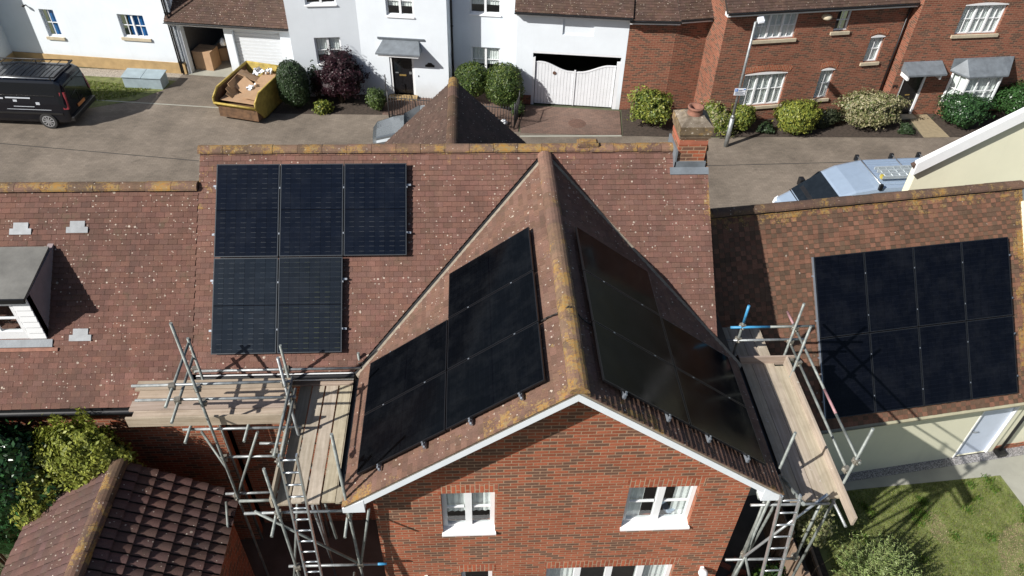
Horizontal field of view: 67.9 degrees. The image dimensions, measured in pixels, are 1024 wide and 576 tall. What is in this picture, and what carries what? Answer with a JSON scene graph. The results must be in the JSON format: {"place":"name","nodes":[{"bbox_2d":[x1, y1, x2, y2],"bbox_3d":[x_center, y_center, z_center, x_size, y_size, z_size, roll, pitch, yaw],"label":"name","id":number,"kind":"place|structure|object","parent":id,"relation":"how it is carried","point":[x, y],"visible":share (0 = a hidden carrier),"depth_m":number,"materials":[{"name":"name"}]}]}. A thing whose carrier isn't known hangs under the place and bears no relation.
{"place":"outdoors","nodes":[
{"label":"outdoors","id":0,"kind":"place"},
{"bbox_2d":[0,10,920,571],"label":"ground","id":1,"kind":"structure","parent":0,"point":[576,62],"depth_m":34.88,"materials":[{"name":"grey"}]},
{"bbox_2d":[0,418,62,565],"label":"laurel hedge","id":2,"kind":"object","parent":1,"relation":"on","point":[16,459],"visible":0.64,"depth_m":13.37,"materials":[{"name":"green plant"}]},
{"bbox_2d":[9,462,68,530],"bbox_3d":[-8.490,4.557,14.740,1.464,4.315,1.421,-1,42,-3],"label":"yellow shrub","id":3,"kind":"object","parent":1,"relation":"on","point":[35,509],"visible":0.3,"depth_m":13.57,"materials":[{"name":"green plant"}]},
{"bbox_2d":[27,406,146,491],"bbox_3d":[-7.725,4.081,14.592,1.969,5.255,1.039,-1,42,-3],"label":"yellow shrub","id":4,"kind":"object","parent":1,"relation":"on","point":[79,454],"visible":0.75,"depth_m":13.25,"materials":[{"name":"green plant"}]},
{"bbox_2d":[0,0,188,74],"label":"white cottage","id":5,"kind":"structure","parent":1,"relation":"on","point":[91,33],"depth_m":32.66,"materials":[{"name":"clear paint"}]},
{"bbox_2d":[40,9,65,40],"bbox_3d":[-19.715,-11.340,32.600,0.810,1.320,0.335,5,42,3],"label":"window","id":6,"kind":"structure","parent":5,"relation":"in","point":[50,13],"depth_m":32.75,"materials":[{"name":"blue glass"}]},
{"bbox_2d":[118,14,151,41],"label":"window","id":7,"kind":"structure","parent":5,"relation":"in","point":[137,26],"depth_m":32.45,"materials":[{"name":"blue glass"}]},
{"bbox_2d":[0,455,254,575],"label":"outbuilding","id":8,"kind":"structure","parent":1,"relation":"on","point":[120,517],"depth_m":13.10,"materials":[{"name":"tile"}]},
{"bbox_2d":[85,76,174,107],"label":"verge","id":9,"kind":"structure","parent":1,"relation":"on","point":[131,97],"depth_m":32.10,"materials":[{"name":"plant"}]},
{"bbox_2d":[79,68,182,80],"bbox_3d":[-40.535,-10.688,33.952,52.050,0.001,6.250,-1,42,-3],"label":"gravel strip","id":10,"kind":"object","parent":9,"relation":"on","point":[112,73],"visible":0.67,"depth_m":33.30,"materials":[{"name":"beige gravel"}]},
{"bbox_2d":[120,68,168,88],"bbox_3d":[-15.623,-8.907,32.376,1.700,0.575,0.720,3,42,2],"label":"storage cabinet","id":11,"kind":"object","parent":9,"relation":"on","point":[145,78],"visible":1,"depth_m":32.19,"materials":[{"name":"white plastic"}]},
{"bbox_2d":[0,181,262,539],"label":"terraced cottage","id":12,"kind":"structure","parent":1,"relation":"on","point":[97,288],"depth_m":13.61,"materials":[{"name":"tile"}]},
{"bbox_2d":[163,0,293,76],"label":"garage block","id":13,"kind":"structure","parent":1,"relation":"on","point":[253,30],"depth_m":31.81,"materials":[{"name":"white paint"}]},
{"bbox_2d":[191,44,221,70],"bbox_3d":[-13.525,-10.218,33.667,0.840,0.844,0.760,7,42,6],"label":"cardboard box","id":14,"kind":"object","parent":13,"relation":"on","point":[206,57],"visible":1,"depth_m":33.44,"materials":[{"name":"brown cardboard"}]},
{"bbox_2d":[233,30,283,64],"bbox_3d":[-10.768,-10.081,32.656,2.020,2.051,0.075,5,42,3],"label":"roller door","id":15,"kind":"structure","parent":13,"relation":"in","point":[262,47],"depth_m":32.43,"materials":[{"name":"white metal"}]},
{"bbox_2d":[273,94,385,114],"bbox_3d":[-7.526,-7.839,31.876,4.450,0.001,2.345,2,42,0],"label":"soil bed","id":16,"kind":"object","parent":1,"relation":"on","point":[353,105],"visible":0.6,"depth_m":31.44,"materials":[{"name":"brown soil"}]},
{"bbox_2d":[276,58,309,106],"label":"clipped shrub","id":17,"kind":"object","parent":16,"relation":"on","point":[292,83],"visible":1,"depth_m":30.35,"materials":[{"name":"green plant"}]},
{"bbox_2d":[308,44,369,103],"bbox_3d":[-7.055,-8.695,31.105,2.570,2.358,2.057,-1,42,-3],"label":"purple shrub","id":18,"kind":"object","parent":16,"relation":"on","point":[339,74],"visible":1,"depth_m":30.69,"materials":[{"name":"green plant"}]},
{"bbox_2d":[364,87,386,110],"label":"green shrub","id":19,"kind":"object","parent":16,"relation":"on","point":[376,100],"visible":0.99,"depth_m":30.87,"materials":[{"name":"green plant"}]},
{"bbox_2d":[283,0,451,100],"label":"white house","id":20,"kind":"structure","parent":1,"relation":"on","point":[404,46],"depth_m":30.54,"materials":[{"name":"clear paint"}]},
{"bbox_2d":[314,37,341,65],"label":"window","id":21,"kind":"structure","parent":20,"relation":"in","point":[321,44],"depth_m":30.93,"materials":[{"name":"white glass"}]},
{"bbox_2d":[386,0,413,18],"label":"window","id":22,"kind":"structure","parent":20,"relation":"in","point":[395,8],"depth_m":29.99,"materials":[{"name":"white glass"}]},
{"bbox_2d":[392,57,413,93],"bbox_3d":[-4.549,-8.964,31.692,0.840,1.830,0.080,4,42,3],"label":"front door","id":23,"kind":"structure","parent":20,"relation":"in","point":[402,67],"depth_m":31.74,"materials":[{"name":"black wood"}]},
{"bbox_2d":[382,92,519,131],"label":"front yard","id":24,"kind":"structure","parent":1,"relation":"on","point":[482,99],"depth_m":31.65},
{"bbox_2d":[453,61,488,98],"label":"clipped shrub","id":25,"kind":"object","parent":24,"relation":"on","point":[471,77],"visible":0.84,"depth_m":30.99,"materials":[{"name":"green plant"}]},
{"bbox_2d":[484,60,526,107],"bbox_3d":[-0.292,-8.291,31.070,1.816,2.102,1.467,-1,42,-3],"label":"clipped shrub","id":26,"kind":"object","parent":24,"relation":"on","point":[504,85],"visible":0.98,"depth_m":30.60,"materials":[{"name":"green plant"}]},
{"bbox_2d":[450,0,516,76],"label":"recessed white house","id":27,"kind":"structure","parent":1,"relation":"on","point":[483,32],"depth_m":31.18,"materials":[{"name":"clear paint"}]},
{"bbox_2d":[469,0,500,16],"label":"window","id":28,"kind":"structure","parent":27,"relation":"in","point":[491,8],"depth_m":30.62,"materials":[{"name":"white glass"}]},
{"bbox_2d":[472,47,499,70],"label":"window","id":29,"kind":"structure","parent":27,"relation":"in","point":[486,56],"depth_m":31.95,"materials":[{"name":"white glass"}]},
{"bbox_2d":[192,77,784,575],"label":"brick house","id":30,"kind":"structure","parent":1,"relation":"on","point":[574,465],"depth_m":13.53,"materials":[{"name":"tile"}]},
{"bbox_2d":[209,184,410,331],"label":"mounting rails","id":31,"kind":"object","parent":30,"relation":"attached to","point":[214,186],"visible":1,"depth_m":13.74,"materials":[{"name":"metal"}]},
{"bbox_2d":[210,258,277,354],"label":"solar panel","id":32,"kind":"object","parent":31,"relation":"attached to","point":[244,305],"visible":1,"depth_m":13.56,"materials":[{"name":"black glass"}]},
{"bbox_2d":[213,164,279,257],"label":"solar panel","id":33,"kind":"object","parent":31,"relation":"attached to","point":[247,210],"visible":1,"depth_m":13.79,"materials":[{"name":"black glass"}]},
{"bbox_2d":[277,257,342,352],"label":"solar panel","id":34,"kind":"object","parent":31,"relation":"attached to","point":[310,290],"visible":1,"depth_m":13.62,"materials":[{"name":"black glass"}]},
{"bbox_2d":[279,164,343,256],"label":"solar panel","id":35,"kind":"object","parent":31,"relation":"attached to","point":[311,209],"visible":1,"depth_m":13.85,"materials":[{"name":"black glass"}]},
{"bbox_2d":[344,163,407,255],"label":"solar panel","id":36,"kind":"object","parent":31,"relation":"attached to","point":[375,209],"visible":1,"depth_m":13.91,"materials":[{"name":"black glass"}]},
{"bbox_2d":[376,237,523,471],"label":"mounting rails","id":37,"kind":"object","parent":30,"relation":"attached to","point":[470,421],"visible":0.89,"depth_m":11.09,"materials":[{"name":"metal"}]},
{"bbox_2d":[357,371,446,474],"bbox_3d":[-1.691,2.084,11.713,1.722,0.042,1.153,-29,37,21],"label":"solar panel","id":38,"kind":"object","parent":37,"relation":"attached to","point":[408,420],"visible":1,"depth_m":11.67,"materials":[{"name":"black glass"}]},
{"bbox_2d":[364,320,447,414],"bbox_3d":[-1.745,1.315,12.572,1.722,0.042,1.153,-29,37,21],"label":"solar panel","id":39,"kind":"object","parent":37,"relation":"attached to","point":[417,361],"visible":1,"depth_m":12.54,"materials":[{"name":"black glass"}]},
{"bbox_2d":[448,227,533,317],"bbox_3d":[-0.385,-0.255,12.803,1.722,0.043,1.153,-30,37,21],"label":"solar panel","id":40,"kind":"object","parent":37,"relation":"attached to","point":[508,261],"visible":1,"depth_m":12.77,"materials":[{"name":"black glass"}]},
{"bbox_2d":[447,271,538,369],"bbox_3d":[-0.331,0.514,11.944,1.722,0.043,1.153,-30,37,21],"label":"solar panel","id":41,"kind":"object","parent":37,"relation":"attached to","point":[500,315],"visible":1,"depth_m":11.91,"materials":[{"name":"black glass"}]},
{"bbox_2d":[446,322,545,429],"bbox_3d":[-0.277,1.283,11.085,1.722,0.043,1.153,-30,37,21],"label":"solar panel","id":42,"kind":"object","parent":37,"relation":"attached to","point":[512,366],"visible":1,"depth_m":11.04,"materials":[{"name":"black glass"}]},
{"bbox_2d":[441,492,495,536],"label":"window","id":43,"kind":"structure","parent":30,"relation":"in","point":[467,506],"depth_m":12.77,"materials":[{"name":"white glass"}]},
{"bbox_2d":[546,564,671,575],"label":"window","id":44,"kind":"structure","parent":30,"relation":"in","point":[642,570],"depth_m":14.36,"materials":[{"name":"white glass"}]},
{"bbox_2d":[620,486,696,530],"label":"window","id":45,"kind":"structure","parent":30,"relation":"in","point":[641,499],"depth_m":12.97,"materials":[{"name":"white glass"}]},
{"bbox_2d":[621,345,750,462],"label":"mounting rails","id":46,"kind":"object","parent":30,"relation":"attached to","point":[669,418],"visible":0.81,"depth_m":10.94,"materials":[{"name":"metal"}]},
{"bbox_2d":[575,226,659,315],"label":"solar panel","id":47,"kind":"object","parent":46,"relation":"attached to","point":[606,264],"visible":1,"depth_m":12.81,"materials":[{"name":"black glass"}]},
{"bbox_2d":[583,270,673,365],"bbox_3d":[1.837,0.487,11.989,1.722,0.042,1.153,29,34,-26],"label":"solar panel","id":48,"kind":"object","parent":46,"relation":"attached to","point":[619,313],"visible":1,"depth_m":11.95,"materials":[{"name":"black glass"}]},
{"bbox_2d":[592,321,689,425],"bbox_3d":[1.891,1.256,11.130,1.722,0.042,1.153,29,34,-26],"label":"solar panel","id":49,"kind":"object","parent":46,"relation":"attached to","point":[637,372],"visible":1,"depth_m":11.08,"materials":[{"name":"black glass"}]},
{"bbox_2d":[661,317,745,406],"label":"solar panel","id":50,"kind":"object","parent":46,"relation":"attached to","point":[700,361],"visible":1,"depth_m":12.72,"materials":[{"name":"black glass"}]},
{"bbox_2d":[675,368,765,465],"bbox_3d":[3.258,2.017,11.896,1.722,0.042,1.153,29,34,-26],"label":"solar panel","id":51,"kind":"object","parent":46,"relation":"attached to","point":[719,417],"visible":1,"depth_m":11.85,"materials":[{"name":"black glass"}]},
{"bbox_2d":[514,0,714,109],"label":"coach house","id":52,"kind":"structure","parent":1,"relation":"on","point":[656,44],"depth_m":29.98,"materials":[{"name":"white paint"}]},
{"bbox_2d":[534,61,615,106],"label":"double gate","id":53,"kind":"structure","parent":52,"relation":"attached to","point":[545,92],"depth_m":31.42,"materials":[{"name":"white paint"}]},
{"bbox_2d":[621,108,923,137],"bbox_3d":[10.475,-6.813,31.336,12.240,0.001,2.480,-1,42,-3],"label":"soil bed","id":54,"kind":"object","parent":1,"relation":"on","point":[638,127],"visible":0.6,"depth_m":30.88,"materials":[{"name":"brown soil"}]},
{"bbox_2d":[627,83,673,126],"bbox_3d":[5.507,-7.297,30.322,1.866,1.884,1.892,11,43,10],"label":"golden shrub","id":55,"kind":"object","parent":54,"relation":"on","point":[652,106],"visible":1,"depth_m":29.90,"materials":[{"name":"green plant"}]},
{"bbox_2d":[700,97,737,137],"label":"variegated shrub","id":56,"kind":"object","parent":54,"relation":"on","point":[719,116],"visible":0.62,"depth_m":29.99,"materials":[{"name":"green plant"}]},
{"bbox_2d":[731,103,756,130],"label":"golden shrub","id":57,"kind":"object","parent":54,"relation":"on","point":[745,114],"visible":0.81,"depth_m":30.13,"materials":[{"name":"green plant"}]},
{"bbox_2d":[771,97,823,134],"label":"golden shrub","id":58,"kind":"object","parent":54,"relation":"on","point":[797,117],"visible":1,"depth_m":30.01,"materials":[{"name":"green plant"}]},
{"bbox_2d":[814,108,844,128],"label":"dark shrub","id":59,"kind":"object","parent":54,"relation":"on","point":[830,117],"visible":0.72,"depth_m":30.84,"materials":[{"name":"green plant"}]},
{"bbox_2d":[829,87,912,129],"bbox_3d":[14.549,-7.341,30.954,3.295,1.525,2.145,-1,42,-3],"label":"variegated shrub","id":60,"kind":"object","parent":54,"relation":"on","point":[864,108],"visible":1,"depth_m":30.43,"materials":[{"name":"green plant"}]},
{"bbox_2d":[694,0,921,119],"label":"brick terrace house","id":61,"kind":"structure","parent":1,"relation":"on","point":[806,49],"depth_m":29.80,"materials":[{"name":"red brick"}]},
{"bbox_2d":[739,72,787,108],"bbox_3d":[10.072,-8.000,30.656,2.020,1.590,0.258,-6,42,-9],"label":"window","id":62,"kind":"structure","parent":61,"relation":"in","point":[763,87],"depth_m":30.75,"materials":[{"name":"white glass"}]},
{"bbox_2d":[752,13,798,43],"bbox_3d":[10.022,-9.914,28.919,1.880,1.116,0.258,-6,42,-9],"label":"window","id":63,"kind":"structure","parent":61,"relation":"in","point":[782,25],"depth_m":29.05,"materials":[{"name":"white glass"}]},
{"bbox_2d":[810,68,834,101],"bbox_3d":[12.696,-8.326,31.027,0.800,1.460,0.258,-6,42,-9],"label":"window","id":64,"kind":"structure","parent":61,"relation":"in","point":[825,76],"depth_m":31.18,"materials":[{"name":"white glass"}]},
{"bbox_2d":[859,35,885,65],"bbox_3d":[14.426,-9.536,30.377,0.820,1.250,0.258,-6,42,-9],"label":"window","id":65,"kind":"structure","parent":61,"relation":"in","point":[875,42],"depth_m":30.54,"materials":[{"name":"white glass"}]},
{"bbox_2d":[710,180,1023,495],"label":"garage","id":66,"kind":"structure","parent":1,"relation":"on","point":[763,254],"depth_m":16.33,"materials":[{"name":"tile"}]},
{"bbox_2d":[811,254,1017,418],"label":"mounting rails","id":67,"kind":"object","parent":66,"relation":"attached to","point":[817,325],"visible":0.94,"depth_m":16.08,"materials":[{"name":"silver metal"}]},
{"bbox_2d":[814,252,868,337],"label":"solar panel","id":68,"kind":"object","parent":67,"relation":"attached to","point":[841,293],"visible":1,"depth_m":16.11,"materials":[{"name":"black glass"}]},
{"bbox_2d":[820,333,874,418],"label":"solar panel","id":69,"kind":"object","parent":67,"relation":"attached to","point":[847,372],"visible":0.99,"depth_m":16.19,"materials":[{"name":"black glass"}]},
{"bbox_2d":[864,247,917,331],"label":"solar panel","id":70,"kind":"object","parent":67,"relation":"attached to","point":[890,289],"visible":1,"depth_m":16.28,"materials":[{"name":"black glass"}]},
{"bbox_2d":[869,327,923,412],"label":"solar panel","id":71,"kind":"object","parent":67,"relation":"attached to","point":[896,369],"visible":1,"depth_m":16.36,"materials":[{"name":"black glass"}]},
{"bbox_2d":[913,242,965,325],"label":"solar panel","id":72,"kind":"object","parent":67,"relation":"attached to","point":[939,282],"visible":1,"depth_m":16.45,"materials":[{"name":"black glass"}]},
{"bbox_2d":[918,321,970,405],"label":"solar panel","id":73,"kind":"object","parent":67,"relation":"attached to","point":[944,357],"visible":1,"depth_m":16.53,"materials":[{"name":"black glass"}]},
{"bbox_2d":[961,237,1012,319],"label":"solar panel","id":74,"kind":"object","parent":67,"relation":"attached to","point":[986,278],"visible":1,"depth_m":16.62,"materials":[{"name":"black glass"}]},
{"bbox_2d":[966,316,1017,398],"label":"solar panel","id":75,"kind":"object","parent":67,"relation":"attached to","point":[992,357],"visible":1,"depth_m":16.71,"materials":[{"name":"black glass"}]},
{"bbox_2d":[956,407,1014,454],"bbox_3d":[11.243,3.389,18.073,0.868,1.800,0.102,-6,42,-9],"label":"door","id":76,"kind":"structure","parent":66,"relation":"in","point":[990,423],"depth_m":18.11,"materials":[{"name":"metal"}]},
{"bbox_2d":[880,0,1023,119],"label":"brick bay house","id":77,"kind":"structure","parent":1,"relation":"on","point":[975,47],"depth_m":30.36,"materials":[{"name":"red brick"}]},
{"bbox_2d":[896,77,922,113],"bbox_3d":[16.373,-8.067,31.477,0.840,1.840,0.065,-4,42,-7],"label":"front door","id":78,"kind":"structure","parent":77,"relation":"in","point":[909,88],"depth_m":31.35,"materials":[{"name":"black wood"}]},
{"bbox_2d":[942,56,1014,101],"bbox_3d":[19.135,-8.405,31.107,2.650,1.878,0.772,-3,42,-6],"label":"bay window","id":79,"kind":"structure","parent":77,"relation":"in","point":[979,76],"depth_m":30.74,"materials":[{"name":"white glass"}]},
{"bbox_2d":[950,2,1008,38],"bbox_3d":[18.248,-10.472,29.631,2.000,1.370,0.258,-4,42,-7],"label":"window","id":80,"kind":"structure","parent":77,"relation":"in","point":[979,17],"depth_m":29.75,"materials":[{"name":"white glass"}]},
{"bbox_2d":[902,107,1023,190],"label":"cream house","id":81,"kind":"structure","parent":1,"relation":"on","point":[992,152],"depth_m":18.58,"materials":[{"name":"beige paint"}]},
{"bbox_2d":[927,110,1010,136],"bbox_3d":[22.621,-7.098,32.066,10.100,0.001,2.750,-1,42,-3],"label":"soil bed","id":82,"kind":"object","parent":1,"relation":"on","point":[948,128],"visible":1,"depth_m":31.58,"materials":[{"name":"brown soil"}]},
{"bbox_2d":[932,90,996,128],"bbox_3d":[18.462,-7.385,31.174,2.034,1.470,1.986,-20,46,-22],"label":"green shrub","id":83,"kind":"object","parent":82,"relation":"on","point":[966,111],"visible":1,"depth_m":30.75,"materials":[{"name":"green plant"}]},
{"bbox_2d":[990,78,1023,113],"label":"green hedge","id":84,"kind":"object","parent":82,"relation":"on","point":[1012,100],"visible":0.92,"depth_m":31.33,"materials":[{"name":"green plant"}]},
{"bbox_2d":[0,74,961,207],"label":"road","id":85,"kind":"structure","parent":0,"point":[155,131],"depth_m":29.54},
{"bbox_2d":[0,57,95,128],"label":"black van","id":86,"kind":"object","parent":85,"relation":"on","point":[50,95],"visible":1,"depth_m":29.16,"materials":[{"name":"paint"}]},
{"bbox_2d":[212,61,281,121],"bbox_3d":[-10.557,-7.941,30.929,1.880,1.290,2.855,10,42,10],"label":"skip","id":87,"kind":"object","parent":85,"relation":"on","point":[267,101],"visible":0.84,"depth_m":30.31,"materials":[{"name":"yellow paint"}]},
{"bbox_2d":[242,72,275,99],"bbox_3d":[-10.105,-8.180,30.784,0.758,0.213,2.102,9,42,8],"label":"cardboard sheet","id":88,"kind":"object","parent":87,"relation":"in","point":[264,79],"visible":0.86,"depth_m":30.78,"materials":[{"name":"brown cardboard"}]},
{"bbox_2d":[373,105,424,143],"bbox_3d":[-3.348,-6.126,29.013,3.900,1.460,1.700,-3,42,-5],"label":"grey car","id":89,"kind":"object","parent":85,"relation":"on","point":[384,130],"visible":0.2,"depth_m":28.76,"materials":[{"name":"paint"}]},
{"bbox_2d":[724,16,764,146],"bbox_3d":[8.505,-7.426,28.057,0.476,5.205,0.480,-1,42,-3],"label":"street lamp","id":90,"kind":"object","parent":85,"relation":"on","point":[739,90],"visible":1,"depth_m":28.18,"materials":[{"name":"grey metal"}]},
{"bbox_2d":[772,152,922,202],"bbox_3d":[11.390,-2.852,25.065,5.050,2.500,2.480,-3,42,-5],"label":"silver van","id":91,"kind":"object","parent":85,"relation":"on","point":[856,176],"visible":0.29,"depth_m":24.57,"materials":[{"name":"blue paint"}]},
{"bbox_2d":[874,165,911,179],"bbox_3d":[12.781,-3.702,24.127,2.470,0.120,0.598,-3,42,-5],"label":"roof ladder","id":92,"kind":"object","parent":91,"relation":"on","point":[894,172],"visible":0.41,"depth_m":24.06,"materials":[{"name":"metal"}]},
{"bbox_2d":[240,495,808,575],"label":"patio","id":93,"kind":"structure","parent":0,"point":[276,555],"depth_m":16.83,"materials":[{"name":"grey concrete"}]},
{"bbox_2d":[125,322,386,575],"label":"scaffold","id":94,"kind":"object","parent":93,"relation":"on","point":[193,402],"visible":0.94,"depth_m":12.80,"materials":[{"name":"metal"}]},
{"bbox_2d":[278,453,322,575],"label":"access ladder","id":95,"kind":"object","parent":94,"relation":"on","point":[304,496],"visible":1,"depth_m":11.39,"materials":[{"name":"metal"}]},
{"bbox_2d":[760,494,801,575],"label":"access ladder","id":96,"kind":"object","parent":93,"relation":"on","point":[789,535],"visible":1,"depth_m":11.97,"materials":[{"name":"metal"}]},
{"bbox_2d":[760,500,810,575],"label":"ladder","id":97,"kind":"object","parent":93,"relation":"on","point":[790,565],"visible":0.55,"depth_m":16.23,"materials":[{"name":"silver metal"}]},
{"bbox_2d":[722,303,874,575],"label":"scaffold","id":98,"kind":"object","parent":93,"relation":"on","point":[808,470],"visible":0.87,"depth_m":13.43,"materials":[{"name":"metal"}]},
{"bbox_2d":[519,105,620,134],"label":"driveway","id":99,"kind":"structure","parent":0,"point":[543,120],"depth_m":31.09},
{"bbox_2d":[784,456,1012,575],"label":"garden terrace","id":100,"kind":"structure","parent":0,"point":[811,566],"depth_m":16.60,"materials":[{"name":"stone"}]},
{"bbox_2d":[789,500,837,548],"bbox_3d":[6.441,4.769,16.091,0.900,2.216,1.114,18,44,17],"label":"variegated shrub","id":101,"kind":"object","parent":100,"relation":"on","point":[803,520],"visible":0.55,"depth_m":15.82,"materials":[{"name":"green plant"}]},
{"bbox_2d":[839,446,1023,481],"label":"gravel strip","id":102,"kind":"object","parent":100,"relation":"on","point":[926,465],"visible":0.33,"depth_m":18.40,"materials":[{"name":"grey gravel"}]},
{"bbox_2d":[992,408,1023,450],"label":"garden wall","id":103,"kind":"structure","parent":100,"relation":"on","point":[1016,439],"depth_m":18.53,"materials":[{"name":"beige paint"}]},
{"bbox_2d":[817,475,1023,575],"bbox_3d":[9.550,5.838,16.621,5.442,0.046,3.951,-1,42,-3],"label":"lawn","id":104,"kind":"structure","parent":0,"point":[935,503],"depth_m":17.15,"materials":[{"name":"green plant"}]},
{"bbox_2d":[829,528,922,575],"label":"feathery shrub","id":105,"kind":"object","parent":104,"relation":"on","point":[864,565],"visible":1,"depth_m":15.51,"materials":[{"name":"green plant"}]},
{"bbox_2d":[831,474,1023,575],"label":"grass tufts","id":106,"kind":"object","parent":104,"relation":"on","point":[924,500],"visible":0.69,"depth_m":17.37,"materials":[{"name":"green plant"}]},
{"bbox_2d":[910,114,948,137],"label":"path","id":107,"kind":"structure","parent":0,"point":[926,126],"depth_m":31.36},
{"bbox_2d":[844,455,1023,490],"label":"path","id":108,"kind":"structure","parent":0,"point":[1013,465],"depth_m":18.23,"materials":[{"name":"concrete"}]},
{"bbox_2d":[1000,475,1023,505],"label":"path","id":109,"kind":"structure","parent":0,"point":[1015,483],"depth_m":18.05,"materials":[{"name":"concrete"}]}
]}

